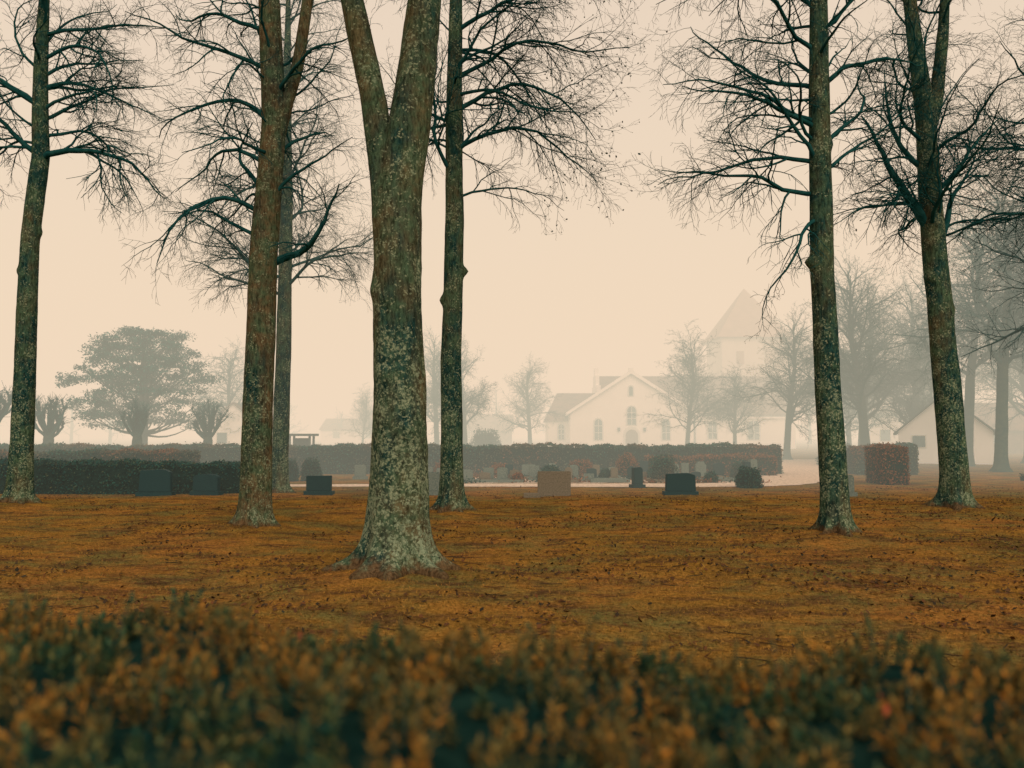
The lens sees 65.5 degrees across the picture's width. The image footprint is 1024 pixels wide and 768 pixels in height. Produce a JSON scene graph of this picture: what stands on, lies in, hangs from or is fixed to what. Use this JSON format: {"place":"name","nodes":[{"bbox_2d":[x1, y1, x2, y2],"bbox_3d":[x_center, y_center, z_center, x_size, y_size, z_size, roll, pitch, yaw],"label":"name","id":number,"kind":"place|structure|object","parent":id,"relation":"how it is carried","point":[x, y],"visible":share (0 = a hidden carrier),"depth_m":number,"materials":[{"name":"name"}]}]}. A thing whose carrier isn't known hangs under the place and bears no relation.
{"place":"outdoors","nodes":[
{"label":"outdoors","id":0,"kind":"place"},
{"bbox_2d":[217,433,226,442],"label":"opening","id":1,"kind":"object","parent":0,"point":[221,437],"visible":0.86,"depth_m":59.99,"materials":[{"name":"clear glass"}]},
{"bbox_2d":[203,404,272,444],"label":"walls","id":2,"kind":"structure","parent":0,"point":[235,437],"depth_m":60.21,"materials":[{"name":"white paint"}]},
{"bbox_2d":[0,435,1023,689],"bbox_3d":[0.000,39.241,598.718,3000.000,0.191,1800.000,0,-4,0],"label":"ground","id":3,"kind":"structure","parent":0,"point":[984,481],"depth_m":9.74,"materials":[{"name":"plant"}]},
{"bbox_2d":[0,382,11,421],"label":"pollarded tree","id":4,"kind":"object","parent":3,"relation":"on","point":[5,408],"visible":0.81,"depth_m":36.04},
{"bbox_2d":[35,390,74,446],"bbox_3d":[-21.599,2.238,37.052,1.870,3.826,2.220,-2,-4,24],"label":"pollarded tree","id":5,"kind":"object","parent":3,"relation":"on","point":[49,433],"visible":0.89,"depth_m":36.83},
{"bbox_2d":[0,0,200,503],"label":"bare tree","id":6,"kind":"object","parent":3,"relation":"on","point":[19,486],"visible":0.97,"depth_m":18.39,"materials":[{"name":"brown plant"}]},
{"bbox_2d":[0,446,202,463],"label":"hedge","id":7,"kind":"object","parent":3,"relation":"on","point":[145,455],"visible":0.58,"depth_m":26.26,"materials":[{"name":"green plant"}]},
{"bbox_2d":[0,456,240,494],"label":"hedge","id":8,"kind":"object","parent":3,"relation":"on","point":[97,476],"visible":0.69,"depth_m":21.32,"materials":[{"name":"green plant"}]},
{"bbox_2d":[43,325,223,444],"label":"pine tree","id":9,"kind":"object","parent":3,"relation":"on","point":[143,380],"visible":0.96,"depth_m":43.92,"materials":[{"name":"plant"}]},
{"bbox_2d":[115,396,156,444],"bbox_3d":[-17.415,2.281,36.765,1.684,3.684,2.278,1,-4,-19],"label":"pollarded tree","id":10,"kind":"object","parent":3,"relation":"on","point":[137,422],"visible":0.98,"depth_m":36.67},
{"bbox_2d":[135,469,175,496],"bbox_3d":[-9.200,2.564,20.580,0.900,0.719,0.320,0,-4,-5],"label":"gravestone","id":11,"kind":"object","parent":3,"relation":"on","point":[157,482],"visible":0.96,"depth_m":20.48,"materials":[{"name":"stone"}]},
{"bbox_2d":[189,474,223,495],"bbox_3d":[-8.000,2.654,20.875,0.780,0.590,0.300,0,-4,6],"label":"gravestone","id":12,"kind":"object","parent":3,"relation":"on","point":[206,484],"visible":1,"depth_m":20.78,"materials":[{"name":"stone"}]},
{"bbox_2d":[186,396,234,443],"bbox_3d":[-14.641,2.372,38.287,2.942,3.673,1.912,-3,-5,43],"label":"pollarded tree","id":13,"kind":"object","parent":3,"relation":"on","point":[205,427],"visible":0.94,"depth_m":38.21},
{"bbox_2d":[180,337,244,432],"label":"bare tree","id":14,"kind":"object","parent":3,"relation":"on","point":[230,394],"visible":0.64,"depth_m":61.77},
{"bbox_2d":[138,0,373,492],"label":"bare tree","id":15,"kind":"object","parent":3,"relation":"on","point":[280,441],"visible":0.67,"depth_m":21.74,"materials":[{"name":"brown plant"}]},
{"bbox_2d":[119,0,395,527],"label":"bare tree","id":16,"kind":"object","parent":3,"relation":"on","point":[254,506],"visible":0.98,"depth_m":13.66,"materials":[{"name":"brown plant"}]},
{"bbox_2d":[289,458,299,481],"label":"bush","id":17,"kind":"object","parent":3,"relation":"on","point":[294,475],"visible":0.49,"depth_m":27.04,"materials":[{"name":"green plant"}]},
{"bbox_2d":[289,434,318,445],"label":"notice shelter","id":18,"kind":"object","parent":3,"relation":"on","point":[302,441],"visible":0.42,"depth_m":40.29,"materials":[{"name":"brown wood"}]},
{"bbox_2d":[300,456,322,480],"bbox_3d":[-6.891,2.921,27.377,0.823,0.868,0.806,0,-4,0],"label":"bush","id":19,"kind":"object","parent":3,"relation":"on","point":[310,467],"visible":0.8,"depth_m":27.20,"materials":[{"name":"green plant"}]},
{"bbox_2d":[303,475,334,494],"bbox_3d":[-5.100,2.695,21.072,0.760,0.540,0.280,0,-4,0],"label":"gravestone","id":20,"kind":"object","parent":3,"relation":"on","point":[318,484],"visible":0.93,"depth_m":21.00,"materials":[{"name":"stone"}]},
{"bbox_2d":[320,430,371,443],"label":"walls","id":21,"kind":"structure","parent":3,"relation":"on","point":[344,438],"depth_m":124.71,"materials":[{"name":"white paint"}]},
{"bbox_2d":[319,419,372,429],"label":"roof front","id":22,"kind":"structure","parent":21,"relation":"on","point":[327,423],"depth_m":126.70,"materials":[{"name":"tile"}]},
{"bbox_2d":[335,383,372,443],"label":"bare tree","id":23,"kind":"object","parent":3,"relation":"on","point":[364,405],"visible":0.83,"depth_m":79.74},
{"bbox_2d":[352,465,367,478],"bbox_3d":[-5.400,3.157,28.358,0.500,0.540,0.270,0,-4,0],"label":"gravestone","id":24,"kind":"object","parent":3,"relation":"on","point":[359,471],"visible":0.93,"depth_m":28.29,"materials":[{"name":"grey stone"}]},
{"bbox_2d":[0,441,783,473],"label":"hedge","id":25,"kind":"object","parent":3,"relation":"on","point":[342,458],"visible":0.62,"depth_m":31.93,"materials":[{"name":"green plant"}]},
{"bbox_2d":[321,0,513,580],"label":"bare tree","id":26,"kind":"object","parent":3,"relation":"on","point":[396,541],"visible":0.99,"depth_m":9.16,"materials":[{"name":"brown plant"}]},
{"bbox_2d":[428,472,439,494],"bbox_3d":[-2.100,2.648,21.075,0.460,0.640,0.260,0,-4,-6],"label":"gravestone","id":27,"kind":"object","parent":3,"relation":"on","point":[434,478],"visible":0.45,"depth_m":21.01,"materials":[{"name":"grey stone"}]},
{"bbox_2d":[423,324,475,444],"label":"bare tree","id":28,"kind":"object","parent":3,"relation":"on","point":[436,427],"visible":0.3,"depth_m":65.17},
{"bbox_2d":[426,336,497,444],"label":"bare tree","id":29,"kind":"object","parent":3,"relation":"on","point":[471,400],"visible":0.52,"depth_m":60.09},
{"bbox_2d":[469,424,501,445],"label":"bush","id":30,"kind":"object","parent":3,"relation":"on","point":[481,438],"visible":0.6,"depth_m":57.34,"materials":[{"name":"green plant"}]},
{"bbox_2d":[467,431,511,444],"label":"walls","id":31,"kind":"structure","parent":3,"relation":"on","point":[505,438],"depth_m":114.74,"materials":[{"name":"paint"}]},
{"bbox_2d":[466,414,512,430],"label":"roof front","id":32,"kind":"structure","parent":31,"relation":"on","point":[491,421],"depth_m":116.36,"materials":[{"name":"tile"}]},
{"bbox_2d":[489,462,513,476],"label":"shrub","id":33,"kind":"object","parent":3,"relation":"on","point":[495,466],"visible":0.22,"depth_m":29.81,"materials":[{"name":"brown plant"}]},
{"bbox_2d":[495,467,509,479],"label":"gravestone","id":34,"kind":"object","parent":3,"relation":"on","point":[502,473],"visible":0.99,"depth_m":26.56,"materials":[{"name":"grey stone"}]},
{"bbox_2d":[347,0,667,512],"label":"bare tree","id":35,"kind":"object","parent":3,"relation":"on","point":[451,497],"visible":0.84,"depth_m":16.33,"materials":[{"name":"brown plant"}]},
{"bbox_2d":[0,386,1022,444],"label":"distant trees","id":36,"kind":"object","parent":3,"relation":"on","point":[71,427],"visible":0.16,"depth_m":122.24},
{"bbox_2d":[0,587,1023,767],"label":"yew hedge","id":37,"kind":"object","parent":3,"relation":"on","point":[219,689],"visible":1,"depth_m":1.47,"materials":[{"name":"green plant"}]},
{"bbox_2d":[0,486,1023,680],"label":"fallen leaves","id":38,"kind":"object","parent":3,"relation":"on","point":[961,596],"depth_m":9.50,"materials":[{"name":"plant"}]},
{"bbox_2d":[488,356,570,443],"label":"bare tree","id":39,"kind":"object","parent":3,"relation":"on","point":[527,411],"visible":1,"depth_m":74.70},
{"bbox_2d":[524,493,539,497],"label":"grave marker slab","id":40,"kind":"structure","parent":3,"relation":"on","point":[531,495],"depth_m":20.26,"materials":[{"name":"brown stone"}]},
{"bbox_2d":[527,465,538,479],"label":"gravestone","id":41,"kind":"object","parent":3,"relation":"on","point":[533,471],"visible":0.67,"depth_m":27.57,"materials":[{"name":"grey stone"}]},
{"bbox_2d":[538,471,570,496],"bbox_3d":[1.090,2.601,20.677,0.859,0.660,0.200,0,-4,0],"label":"gravestone","id":42,"kind":"object","parent":3,"relation":"on","point":[554,483],"visible":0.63,"depth_m":20.58,"materials":[{"name":"brown stone"}]},
{"bbox_2d":[568,457,593,475],"bbox_3d":[2.606,3.145,30.052,1.182,0.767,1.180,1,-4,-22],"label":"shrub","id":43,"kind":"object","parent":3,"relation":"on","point":[582,465],"visible":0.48,"depth_m":29.82,"materials":[{"name":"brown plant"}]},
{"bbox_2d":[582,473,595,481],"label":"gravestone","id":44,"kind":"object","parent":3,"relation":"on","point":[590,475],"visible":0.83,"depth_m":26.64,"materials":[{"name":"grey stone"}]},
{"bbox_2d":[464,477,727,482],"bbox_3d":[2.856,3.354,27.965,9.934,0.001,4.055,0,-4,0],"label":"gravel bed","id":45,"kind":"object","parent":3,"relation":"on","point":[590,482],"visible":0.09,"depth_m":26.25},
{"bbox_2d":[463,469,474,481],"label":"gravestone","id":46,"kind":"object","parent":45,"relation":"on","point":[468,473],"visible":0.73,"depth_m":26.59,"materials":[{"name":"grey stone"}]},
{"bbox_2d":[477,472,491,479],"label":"gravestone","id":47,"kind":"object","parent":45,"relation":"on","point":[484,475],"visible":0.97,"depth_m":26.85,"materials":[{"name":"grey stone"}]},
{"bbox_2d":[483,468,494,479],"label":"gravestone","id":48,"kind":"object","parent":45,"relation":"on","point":[490,471],"visible":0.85,"depth_m":27.00,"materials":[{"name":"grey stone"}]},
{"bbox_2d":[476,478,523,482],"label":"grave kerb","id":49,"kind":"structure","parent":45,"relation":"on","point":[502,481],"depth_m":26.25,"materials":[{"name":"grey stone"}]},
{"bbox_2d":[511,472,524,479],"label":"shrub","id":50,"kind":"object","parent":45,"relation":"on","point":[517,475],"visible":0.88,"depth_m":26.45,"materials":[{"name":"brown plant"}]},
{"bbox_2d":[522,464,534,475],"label":"gravestone","id":51,"kind":"object","parent":45,"relation":"on","point":[525,469],"visible":0.5,"depth_m":28.79,"materials":[{"name":"grey stone"}]},
{"bbox_2d":[536,464,559,480],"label":"bush","id":52,"kind":"object","parent":45,"relation":"on","point":[548,467],"visible":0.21,"depth_m":26.96,"materials":[{"name":"green plant"}]},
{"bbox_2d":[569,465,580,478],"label":"gravestone","id":53,"kind":"object","parent":45,"relation":"on","point":[574,470],"visible":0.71,"depth_m":27.20,"materials":[{"name":"grey stone"}]},
{"bbox_2d":[586,468,597,477],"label":"gravestone","id":54,"kind":"object","parent":45,"relation":"on","point":[591,470],"visible":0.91,"depth_m":27.99,"materials":[{"name":"stone"}]},
{"bbox_2d":[598,468,610,477],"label":"shrub","id":55,"kind":"object","parent":45,"relation":"on","point":[604,473],"visible":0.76,"depth_m":27.92,"materials":[{"name":"green plant"}]},
{"bbox_2d":[590,478,629,482],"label":"grave kerb","id":56,"kind":"structure","parent":45,"relation":"on","point":[610,480],"depth_m":26.25,"materials":[{"name":"grey stone"}]},
{"bbox_2d":[464,469,780,483],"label":"bedding plants","id":57,"kind":"object","parent":45,"relation":"on","point":[582,477],"visible":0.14,"depth_m":26.27,"materials":[{"name":"red plant"}]},
{"bbox_2d":[626,466,632,478],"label":"gravestone","id":58,"kind":"object","parent":45,"relation":"on","point":[629,472],"visible":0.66,"depth_m":27.76,"materials":[{"name":"stone"}]},
{"bbox_2d":[647,450,678,478],"bbox_3d":[5.205,2.826,27.469,1.212,1.068,1.224,0,-4,0],"label":"shrub","id":59,"kind":"object","parent":45,"relation":"on","point":[661,468],"visible":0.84,"depth_m":27.22,"materials":[{"name":"green plant"}]},
{"bbox_2d":[680,463,688,472],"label":"gravestone","id":60,"kind":"object","parent":45,"relation":"on","point":[684,467],"visible":0.49,"depth_m":28.99,"materials":[{"name":"grey stone"}]},
{"bbox_2d":[695,461,705,475],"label":"gravestone","id":61,"kind":"object","parent":45,"relation":"on","point":[700,466],"visible":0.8,"depth_m":29.09,"materials":[{"name":"grey stone"}]},
{"bbox_2d":[704,471,718,482],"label":"shrub","id":62,"kind":"object","parent":45,"relation":"on","point":[708,475],"visible":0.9,"depth_m":26.31,"materials":[{"name":"green plant"}]},
{"bbox_2d":[698,477,735,481],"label":"grave kerb","id":63,"kind":"structure","parent":45,"relation":"on","point":[728,479],"depth_m":26.90,"materials":[{"name":"grey stone"}]},
{"bbox_2d":[712,463,725,476],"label":"gravestone","id":64,"kind":"object","parent":45,"relation":"on","point":[718,468],"visible":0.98,"depth_m":29.29,"materials":[{"name":"stone"}]},
{"bbox_2d":[609,467,618,477],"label":"gravestone","id":65,"kind":"object","parent":3,"relation":"on","point":[614,472],"visible":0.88,"depth_m":27.71,"materials":[{"name":"grey stone"}]},
{"bbox_2d":[615,450,640,476],"bbox_3d":[4.281,2.973,29.755,1.101,1.056,1.054,3,-4,-36],"label":"shrub","id":66,"kind":"object","parent":3,"relation":"on","point":[623,464],"visible":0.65,"depth_m":29.52,"materials":[{"name":"brown plant"}]},
{"bbox_2d":[629,467,645,487],"bbox_3d":[3.750,2.815,23.870,0.400,0.658,0.320,1,-4,-17],"label":"gravestone","id":67,"kind":"object","parent":3,"relation":"on","point":[637,478],"visible":0.94,"depth_m":23.77,"materials":[{"name":"stone"}]},
{"bbox_2d":[637,461,649,474],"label":"gravestone","id":68,"kind":"object","parent":3,"relation":"on","point":[643,465],"visible":0.42,"depth_m":29.79,"materials":[{"name":"stone"}]},
{"bbox_2d":[662,473,698,494],"bbox_3d":[4.450,2.664,21.074,0.900,0.619,0.320,0,-4,0],"label":"gravestone","id":69,"kind":"object","parent":3,"relation":"on","point":[680,483],"visible":0.95,"depth_m":20.98,"materials":[{"name":"stone"}]},
{"bbox_2d":[624,319,750,444],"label":"bare tree","id":70,"kind":"object","parent":3,"relation":"on","point":[691,393],"visible":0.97,"depth_m":61.59,"materials":[{"name":"plant"}]},
{"bbox_2d":[643,452,778,475],"bbox_3d":[7.706,3.106,30.953,5.187,0.963,0.847,0,-4,0],"label":"hedge","id":71,"kind":"object","parent":3,"relation":"on","point":[767,465],"visible":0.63,"depth_m":30.72,"materials":[{"name":"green plant"}]},
{"bbox_2d":[729,459,746,477],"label":"shrub","id":72,"kind":"object","parent":3,"relation":"on","point":[734,471],"visible":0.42,"depth_m":28.65,"materials":[{"name":"green plant"}]},
{"bbox_2d":[707,360,774,444],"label":"bare tree","id":73,"kind":"object","parent":3,"relation":"on","point":[735,425],"visible":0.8,"depth_m":61.68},
{"bbox_2d":[734,465,763,488],"bbox_3d":[7.090,2.773,23.864,0.890,0.729,0.901,0,-4,0],"label":"bush","id":74,"kind":"object","parent":3,"relation":"on","point":[749,477],"visible":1,"depth_m":23.67,"materials":[{"name":"green plant"}]},
{"bbox_2d":[748,459,756,468],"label":"gravestone","id":75,"kind":"object","parent":3,"relation":"on","point":[753,463],"visible":0.37,"depth_m":27.71,"materials":[{"name":"grey stone"}]},
{"bbox_2d":[623,0,950,536],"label":"bare tree","id":76,"kind":"object","parent":3,"relation":"on","point":[835,513],"visible":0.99,"depth_m":12.52,"materials":[{"name":"brown plant"}]},
{"bbox_2d":[722,301,852,459],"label":"bare tree","id":77,"kind":"object","parent":3,"relation":"on","point":[791,396],"visible":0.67,"depth_m":49.97,"materials":[{"name":"plant"}]},
{"bbox_2d":[763,247,931,445],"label":"bare tree","id":78,"kind":"object","parent":3,"relation":"on","point":[858,378],"visible":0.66,"depth_m":43.49,"materials":[{"name":"plant"}]},
{"bbox_2d":[848,475,857,496],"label":"gravestone","id":79,"kind":"object","parent":3,"relation":"on","point":[851,485],"visible":0.64,"depth_m":20.78,"materials":[{"name":"grey stone"}]},
{"bbox_2d":[810,351,896,444],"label":"bare tree","id":80,"kind":"object","parent":3,"relation":"on","point":[848,433],"visible":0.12,"depth_m":57.67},
{"bbox_2d":[810,326,901,438],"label":"bare tree","id":81,"kind":"object","parent":3,"relation":"on","point":[881,412],"visible":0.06,"depth_m":62.04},
{"bbox_2d":[795,273,932,445],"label":"bare tree","id":82,"kind":"object","parent":3,"relation":"on","point":[878,404],"visible":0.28,"depth_m":47.34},
{"bbox_2d":[846,441,918,474],"bbox_3d":[14.806,2.965,31.865,2.648,1.383,1.249,0,-4,0],"label":"hedge","id":83,"kind":"object","parent":3,"relation":"on","point":[855,460],"visible":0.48,"depth_m":31.44,"materials":[{"name":"green plant"}]},
{"bbox_2d":[863,442,910,484],"bbox_3d":[12.132,2.555,25.758,1.007,1.394,1.644,0,-4,0],"label":"hedge","id":84,"kind":"object","parent":3,"relation":"on","point":[886,463],"visible":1,"depth_m":25.17,"materials":[{"name":"brown plant"}]},
{"bbox_2d":[887,391,931,424],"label":"pollarded tree","id":85,"kind":"object","parent":3,"relation":"on","point":[911,410],"visible":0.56,"depth_m":46.82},
{"bbox_2d":[799,0,1023,510],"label":"bare tree","id":86,"kind":"object","parent":3,"relation":"on","point":[954,491],"visible":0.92,"depth_m":16.93,"materials":[{"name":"brown plant"}]},
{"bbox_2d":[847,269,981,420],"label":"bare tree","id":87,"kind":"object","parent":3,"relation":"on","point":[920,386],"visible":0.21,"depth_m":49.39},
{"bbox_2d":[872,336,982,423],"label":"bare tree","id":88,"kind":"object","parent":3,"relation":"on","point":[977,407],"visible":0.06,"depth_m":59.94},
{"bbox_2d":[860,189,1023,466],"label":"bare tree","id":89,"kind":"object","parent":3,"relation":"on","point":[969,402],"visible":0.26,"depth_m":39.69,"materials":[{"name":"plant"}]},
{"bbox_2d":[893,401,994,464],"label":"garden shed","id":90,"kind":"structure","parent":3,"relation":"on","point":[919,429],"depth_m":43.18,"materials":[{"name":"white paint"}]},
{"bbox_2d":[866,155,1023,471],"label":"bare tree","id":91,"kind":"object","parent":3,"relation":"on","point":[1001,462],"visible":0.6,"depth_m":34.00,"materials":[{"name":"plant"}]},
{"bbox_2d":[907,2,1023,287],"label":"bare tree","id":92,"kind":"object","parent":3,"relation":"on","point":[1014,185],"visible":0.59,"depth_m":18.30,"materials":[{"name":"brown plant"}]},
{"bbox_2d":[947,24,1023,379],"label":"bare tree","id":93,"kind":"object","parent":3,"relation":"on","point":[1018,300],"visible":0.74,"depth_m":22.59,"materials":[{"name":"brown plant"}]},
{"bbox_2d":[954,227,1023,462],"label":"bare tree","id":94,"kind":"object","parent":3,"relation":"on","point":[1015,367],"visible":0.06,"depth_m":44.24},
{"bbox_2d":[956,197,1023,364],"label":"bare tree","id":95,"kind":"object","parent":3,"relation":"on","point":[1001,288],"visible":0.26,"depth_m":35.84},
{"bbox_2d":[961,277,1023,430],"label":"bare tree","id":96,"kind":"object","parent":3,"relation":"on","point":[1012,382],"visible":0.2,"depth_m":52.56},
{"bbox_2d":[0,0,1023,434],"label":"sky","id":97,"kind":"structure","parent":0,"point":[603,293],"materials":[{"name":"beige"}]},
{"bbox_2d":[290,459,818,486],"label":"gravel path","id":98,"kind":"structure","parent":0,"point":[800,471],"depth_m":26.19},
{"bbox_2d":[543,289,797,448],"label":"church","id":99,"kind":"structure","parent":0,"point":[599,412],"depth_m":87.08,"materials":[{"name":"white paint"}]},
{"bbox_2d":[558,424,563,439],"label":"window glass","id":100,"kind":"structure","parent":99,"relation":"in","point":[559,428],"depth_m":87.35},
{"bbox_2d":[595,419,601,439],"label":"window glass","id":101,"kind":"structure","parent":99,"relation":"in","point":[596,421],"depth_m":84.77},
{"bbox_2d":[627,406,635,424],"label":"window glass","id":102,"kind":"structure","parent":99,"relation":"in","point":[633,409],"depth_m":84.87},
{"bbox_2d":[626,429,637,444],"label":"door","id":103,"kind":"structure","parent":99,"relation":"in","point":[631,435],"depth_m":84.64,"materials":[{"name":"white wood"}]},
{"bbox_2d":[662,419,669,439],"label":"window glass","id":104,"kind":"structure","parent":99,"relation":"in","point":[665,429],"depth_m":84.77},
{"bbox_2d":[708,422,716,438],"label":"window glass","id":105,"kind":"structure","parent":99,"relation":"in","point":[709,426],"depth_m":86.95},
{"bbox_2d":[748,420,758,439],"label":"window glass","id":106,"kind":"structure","parent":99,"relation":"in","point":[756,435],"depth_m":86.95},
{"bbox_2d":[880,430,889,440],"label":"opening","id":107,"kind":"object","parent":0,"point":[885,436],"visible":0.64,"depth_m":72.23,"materials":[{"name":"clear glass"}]},
{"bbox_2d":[869,415,903,443],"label":"walls","id":108,"kind":"structure","parent":0,"point":[875,438],"depth_m":72.41,"materials":[{"name":"white paint"}]},
{"bbox_2d":[994,431,1023,453],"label":"walls","id":109,"kind":"structure","parent":0,"point":[1015,442],"depth_m":65.83,"materials":[{"name":"paint"}]},
{"bbox_2d":[963,403,1023,430],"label":"roof front","id":110,"kind":"structure","parent":109,"relation":"on","point":[1017,423],"depth_m":67.50,"materials":[{"name":"tile"}]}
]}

